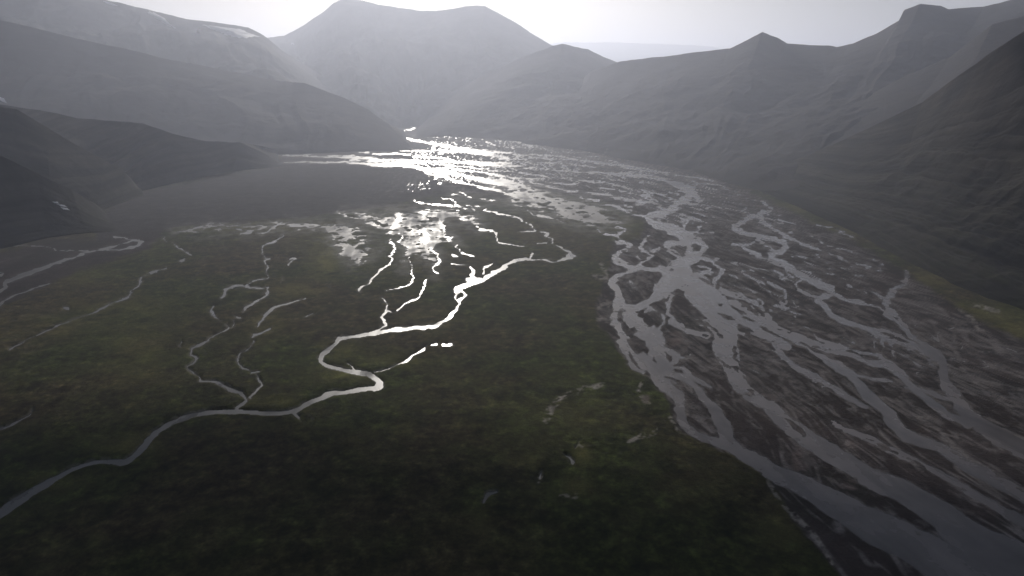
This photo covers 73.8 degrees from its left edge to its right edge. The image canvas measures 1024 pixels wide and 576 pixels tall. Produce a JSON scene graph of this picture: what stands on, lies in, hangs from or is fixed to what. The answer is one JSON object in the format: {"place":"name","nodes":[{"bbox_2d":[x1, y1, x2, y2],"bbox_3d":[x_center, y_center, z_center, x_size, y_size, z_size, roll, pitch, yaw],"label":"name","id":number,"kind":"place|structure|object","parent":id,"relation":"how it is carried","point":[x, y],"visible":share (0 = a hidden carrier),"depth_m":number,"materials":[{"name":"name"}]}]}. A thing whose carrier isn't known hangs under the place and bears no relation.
{"place":"outdoors","nodes":[
{"label":"outdoors","id":0,"kind":"place"},
{"bbox_2d":[0,414,30,429],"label":"stream","id":1,"kind":"structure","parent":0,"point":[12,424],"depth_m":862.36,"materials":[{"name":"grey liquid"}]},
{"bbox_2d":[0,283,49,305],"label":"stream","id":2,"kind":"structure","parent":0,"point":[1,302],"depth_m":1375.39,"materials":[{"name":"grey liquid"}]},
{"bbox_2d":[17,245,88,251],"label":"stream","id":3,"kind":"structure","parent":0,"point":[60,250],"depth_m":1722.15,"materials":[{"name":"grey liquid"}]},
{"bbox_2d":[0,155,115,248],"bbox_3d":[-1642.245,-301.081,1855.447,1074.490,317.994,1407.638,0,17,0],"label":"hill","id":4,"kind":"structure","parent":0,"point":[30,210],"depth_m":1906.35,"materials":[{"name":"grey stone"}]},
{"bbox_2d":[0,107,143,209],"bbox_3d":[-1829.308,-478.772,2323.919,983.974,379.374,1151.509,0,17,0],"label":"hill","id":5,"kind":"structure","parent":0,"point":[28,142],"depth_m":2330.28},
{"bbox_2d":[0,236,143,292],"bbox_3d":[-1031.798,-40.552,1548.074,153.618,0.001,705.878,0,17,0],"label":"stream","id":6,"kind":"structure","parent":0,"point":[31,272],"depth_m":1602.76,"materials":[{"name":"grey liquid"}]},
{"bbox_2d":[9,238,190,349],"bbox_3d":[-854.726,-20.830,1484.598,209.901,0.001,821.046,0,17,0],"label":"stream","id":7,"kind":"structure","parent":0,"point":[151,272],"depth_m":1350.67,"materials":[{"name":"grey liquid"}]},
{"bbox_2d":[0,104,281,190],"bbox_3d":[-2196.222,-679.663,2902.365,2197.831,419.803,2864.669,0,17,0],"label":"hill","id":8,"kind":"structure","parent":0,"point":[142,156],"depth_m":2831.06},
{"bbox_2d":[0,0,332,93],"bbox_3d":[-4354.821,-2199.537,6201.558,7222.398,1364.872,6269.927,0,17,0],"label":"mountain","id":9,"kind":"structure","parent":0,"point":[138,29],"depth_m":6053.18,"materials":[{"name":"grey stone"}]},
{"bbox_2d":[148,11,174,27],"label":"snow patch","id":10,"kind":"object","parent":9,"relation":"on","point":[158,17],"visible":1,"depth_m":6607.95,"materials":[{"name":"white snow"}]},
{"bbox_2d":[204,25,259,37],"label":"snow patch","id":11,"kind":"object","parent":9,"relation":"on","point":[234,32],"visible":1,"depth_m":6651.47,"materials":[{"name":"white snow"}]},
{"bbox_2d":[0,20,411,154],"bbox_3d":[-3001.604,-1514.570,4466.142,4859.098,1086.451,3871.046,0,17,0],"label":"mountain","id":12,"kind":"structure","parent":0,"point":[47,71],"depth_m":4291.27,"materials":[{"name":"grey stone"}]},
{"bbox_2d":[187,327,246,409],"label":"stream","id":13,"kind":"structure","parent":0,"point":[240,393],"depth_m":977.34,"materials":[{"name":"grey liquid"}]},
{"bbox_2d":[210,235,283,326],"bbox_3d":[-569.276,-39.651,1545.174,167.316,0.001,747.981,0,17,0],"label":"stream","id":14,"kind":"structure","parent":0,"point":[238,285],"depth_m":1414.22,"materials":[{"name":"grey liquid"}]},
{"bbox_2d":[237,298,305,398],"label":"stream","id":15,"kind":"structure","parent":0,"point":[265,315],"depth_m":1167.10,"materials":[{"name":"grey liquid"}]},
{"bbox_2d":[0,234,575,518],"bbox_3d":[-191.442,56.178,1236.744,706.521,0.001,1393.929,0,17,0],"label":"stream","id":16,"kind":"structure","parent":0,"point":[11,505],"depth_m":929.00,"materials":[{"name":"grey liquid"}]},
{"bbox_2d":[179,193,471,234],"bbox_3d":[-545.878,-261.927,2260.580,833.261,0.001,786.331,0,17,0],"label":"stream","id":17,"kind":"structure","parent":0,"point":[307,226],"depth_m":2010.10,"materials":[{"name":"grey liquid"}]},
{"bbox_2d":[358,233,402,291],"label":"stream","id":18,"kind":"structure","parent":0,"point":[393,251],"depth_m":1602.76,"materials":[{"name":"white liquid"}]},
{"bbox_2d":[373,300,390,331],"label":"stream","id":19,"kind":"structure","parent":0,"point":[383,319],"depth_m":1239.28,"materials":[{"name":"white liquid"}]},
{"bbox_2d":[188,184,620,264],"bbox_3d":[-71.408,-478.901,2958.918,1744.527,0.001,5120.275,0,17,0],"label":"wetland water","id":20,"kind":"structure","parent":0,"point":[352,252],"depth_m":2051.26,"materials":[{"name":"white liquid"}]},
{"bbox_2d":[377,343,436,371],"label":"stream","id":21,"kind":"structure","parent":0,"point":[410,357],"depth_m":1073.32,"materials":[{"name":"white liquid"}]},
{"bbox_2d":[268,0,552,127],"bbox_3d":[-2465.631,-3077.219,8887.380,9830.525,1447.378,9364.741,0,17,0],"label":"mountain","id":22,"kind":"structure","parent":0,"point":[399,67],"depth_m":7685.65,"materials":[{"name":"grey stone"}]},
{"bbox_2d":[281,138,541,197],"bbox_3d":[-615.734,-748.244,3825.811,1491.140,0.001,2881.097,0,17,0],"label":"river","id":23,"kind":"structure","parent":0,"point":[442,171],"depth_m":3434.06,"materials":[{"name":"white liquid"}]},
{"bbox_2d":[396,279,426,310],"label":"stream","id":24,"kind":"structure","parent":0,"point":[413,299],"depth_m":1344.62,"materials":[{"name":"white liquid"}]},
{"bbox_2d":[386,234,440,290],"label":"stream","id":25,"kind":"structure","parent":0,"point":[436,264],"depth_m":1577.53,"materials":[{"name":"white liquid"}]},
{"bbox_2d":[483,491,496,502],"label":"pond","id":26,"kind":"structure","parent":0,"point":[488,494],"depth_m":716.42,"materials":[{"name":"grey liquid"}]},
{"bbox_2d":[476,226,522,246],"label":"stream","id":27,"kind":"structure","parent":0,"point":[480,229],"depth_m":1932.55,"materials":[{"name":"white liquid"}]},
{"bbox_2d":[0,126,1023,575],"bbox_3d":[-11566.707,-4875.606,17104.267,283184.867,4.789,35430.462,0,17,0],"label":"valley floor","id":28,"kind":"structure","parent":0,"point":[520,384],"depth_m":958.73,"materials":[{"name":"soil"}]},
{"bbox_2d":[483,209,548,243],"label":"stream","id":29,"kind":"structure","parent":0,"point":[497,213],"depth_m":2101.48,"materials":[{"name":"white liquid"}]},
{"bbox_2d":[416,44,616,154],"bbox_3d":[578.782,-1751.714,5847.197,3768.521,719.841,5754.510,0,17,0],"label":"mountain","id":30,"kind":"structure","parent":0,"point":[536,97],"depth_m":5574.19,"materials":[{"name":"grey stone"}]},
{"bbox_2d":[527,210,563,222],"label":"stream","id":31,"kind":"structure","parent":0,"point":[538,215],"depth_m":2138.84,"materials":[{"name":"white liquid"}]},
{"bbox_2d":[108,0,1008,48],"label":"sky","id":32,"kind":"structure","parent":0,"point":[724,24],"materials":[{"name":"white"}]},
{"bbox_2d":[550,42,721,61],"bbox_3d":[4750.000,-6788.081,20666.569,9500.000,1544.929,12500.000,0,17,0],"label":"mountain","id":33,"kind":"structure","parent":0,"point":[617,51],"depth_m":22303.47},
{"bbox_2d":[408,137,1023,575],"bbox_3d":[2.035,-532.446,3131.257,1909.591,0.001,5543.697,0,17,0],"label":"river","id":34,"kind":"structure","parent":0,"point":[970,547],"depth_m":955.59,"materials":[{"name":"liquid"}]},
{"bbox_2d":[521,0,1023,190],"bbox_3d":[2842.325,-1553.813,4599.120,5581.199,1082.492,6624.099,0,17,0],"label":"mountain","id":35,"kind":"structure","parent":0,"point":[754,112],"depth_m":4113.53,"materials":[{"name":"grey stone"}]},
{"bbox_2d":[759,31,1023,309],"bbox_3d":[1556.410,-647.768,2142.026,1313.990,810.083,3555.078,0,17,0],"label":"mountain","id":36,"kind":"structure","parent":0,"point":[933,183],"depth_m":1885.46,"materials":[{"name":"grey stone"}]},
{"bbox_2d":[824,16,1023,147],"bbox_3d":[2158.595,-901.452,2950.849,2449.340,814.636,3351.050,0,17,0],"label":"mountain","id":37,"kind":"structure","parent":0,"point":[904,93],"depth_m":3218.34,"materials":[{"name":"grey stone"}]}
]}

